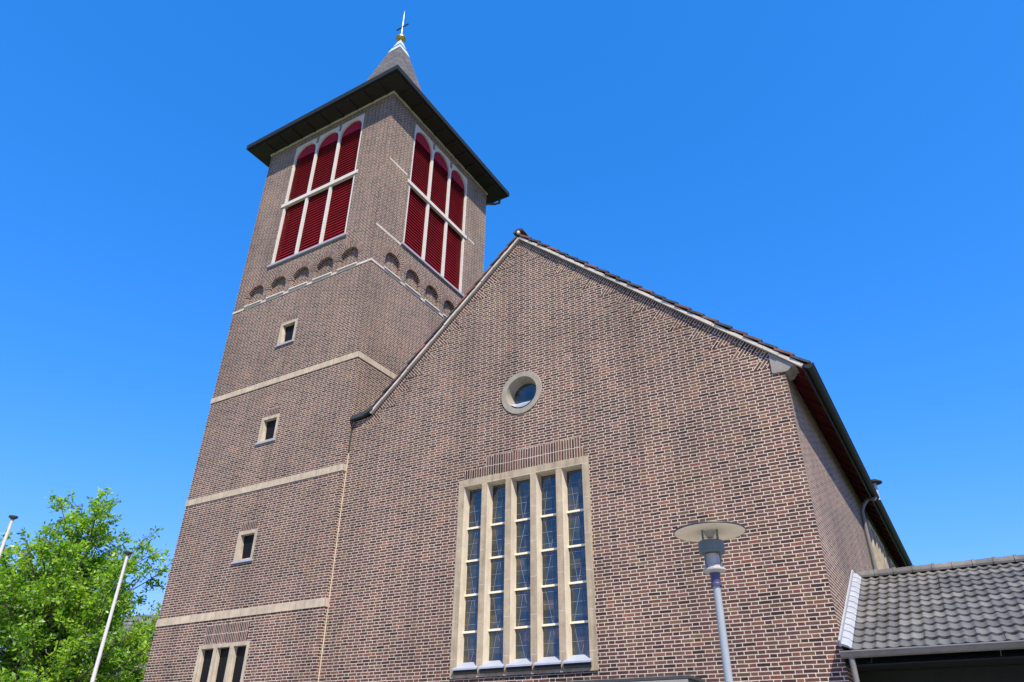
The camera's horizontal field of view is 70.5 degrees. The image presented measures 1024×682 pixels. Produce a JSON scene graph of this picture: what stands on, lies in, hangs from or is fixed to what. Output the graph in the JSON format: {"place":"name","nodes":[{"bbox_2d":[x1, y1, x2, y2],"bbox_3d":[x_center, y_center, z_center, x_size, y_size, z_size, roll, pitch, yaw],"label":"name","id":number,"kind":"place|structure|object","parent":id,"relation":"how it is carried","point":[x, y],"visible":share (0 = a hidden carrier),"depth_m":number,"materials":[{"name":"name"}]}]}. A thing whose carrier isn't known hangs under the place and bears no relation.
{"place":"outdoors","nodes":[
{"label":"outdoors","id":0,"kind":"place"},
{"bbox_2d":[0,614,157,681],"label":"house","id":1,"kind":"structure","parent":0,"point":[129,628],"depth_m":42.77,"materials":[{"name":"grey tile"}]},
{"bbox_2d":[143,12,508,681],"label":"church tower","id":2,"kind":"structure","parent":0,"point":[384,187],"depth_m":21.63,"materials":[{"name":"brick"}]},
{"bbox_2d":[192,641,249,681],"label":"triple window","id":3,"kind":"structure","parent":2,"relation":"in","point":[222,662],"depth_m":17.49,"materials":[{"name":"beige stone"}]},
{"bbox_2d":[231,529,257,563],"bbox_3d":[-6.912,5.353,18.852,0.770,0.835,0.161,-17,-35,26],"label":"small window","id":4,"kind":"structure","parent":2,"relation":"in","point":[245,546],"depth_m":18.92,"materials":[{"name":"beige stone"}]},
{"bbox_2d":[255,413,279,445],"bbox_3d":[-6.880,2.516,20.536,0.770,0.835,0.161,-17,-35,26],"label":"small window","id":5,"kind":"structure","parent":2,"relation":"in","point":[269,425],"depth_m":20.61,"materials":[{"name":"beige stone"}]},
{"bbox_2d":[275,318,297,347],"bbox_3d":[-6.850,-0.240,22.172,0.770,0.845,0.161,-17,-35,26],"label":"small window","id":6,"kind":"structure","parent":2,"relation":"in","point":[287,332],"depth_m":22.26,"materials":[{"name":"beige stone"}]},
{"bbox_2d":[267,113,364,267],"bbox_3d":[-6.614,-5.235,25.146,3.550,5.575,0.390,-17,-35,26],"label":"belfry window","id":7,"kind":"structure","parent":2,"relation":"in","point":[319,212],"depth_m":25.21,"materials":[{"name":"red paint"}]},
{"bbox_2d":[401,124,467,296],"bbox_3d":[-2.743,-4.692,25.989,0.390,5.575,3.560,-17,-35,26],"label":"belfry window","id":8,"kind":"structure","parent":2,"relation":"in","point":[431,230],"depth_m":26.07,"materials":[{"name":"red paint"}]},
{"bbox_2d":[0,0,1023,663],"label":"sky","id":9,"kind":"structure","parent":0,"point":[836,185],"materials":[{"name":"blue"}]},
{"bbox_2d":[318,228,911,681],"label":"church nave","id":10,"kind":"structure","parent":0,"point":[550,450],"depth_m":14.79,"materials":[{"name":"brick"}]},
{"bbox_2d":[449,455,597,678],"bbox_3d":[0.200,4.514,14.574,3.193,4.038,0.275,-17,-35,26],"label":"tall window","id":11,"kind":"structure","parent":10,"relation":"in","point":[524,596],"depth_m":14.53,"materials":[{"name":"stone"}]},
{"bbox_2d":[866,520,888,569],"bbox_3d":[10.555,7.648,20.231,0.390,4.500,3.200,-17,-35,26],"label":"side window","id":12,"kind":"structure","parent":10,"relation":"in","point":[879,552],"depth_m":20.31,"materials":[{"name":"beige stone"}]},
{"bbox_2d":[888,557,894,567],"bbox_3d":[12.965,9.727,23.689,0.390,4.500,3.200,-17,-35,26],"label":"side window","id":13,"kind":"structure","parent":10,"relation":"in","point":[892,565],"depth_m":23.56,"materials":[{"name":"beige stone"}]},
{"label":"ground","id":14,"kind":"structure","parent":0,"visible":0},
{"bbox_2d":[0,486,172,681],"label":"deciduous tree","id":15,"kind":"object","parent":14,"relation":"on","point":[55,605],"visible":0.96,"depth_m":23.70,"materials":[{"name":"green plant"}]},
{"bbox_2d":[838,554,1023,681],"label":"annex","id":16,"kind":"object","parent":14,"relation":"on","point":[958,621],"visible":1,"depth_m":11.16,"materials":[{"name":"grey tile"}]},
{"label":"forecourt","id":17,"kind":"structure","parent":0,"visible":0},
{"bbox_2d":[0,515,17,556],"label":"flagpole","id":18,"kind":"object","parent":17,"relation":"on","point":[12,517],"visible":1,"depth_m":18.07,"materials":[{"name":"white metal"}]},
{"bbox_2d":[90,551,132,681],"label":"flagpole","id":19,"kind":"object","parent":17,"relation":"on","point":[100,652],"visible":1,"depth_m":18.38,"materials":[{"name":"white metal"}]},
{"bbox_2d":[673,521,745,681],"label":"street lamp","id":20,"kind":"object","parent":17,"relation":"on","point":[709,537],"visible":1,"depth_m":6.61,"materials":[{"name":"grey metal"}]}
]}

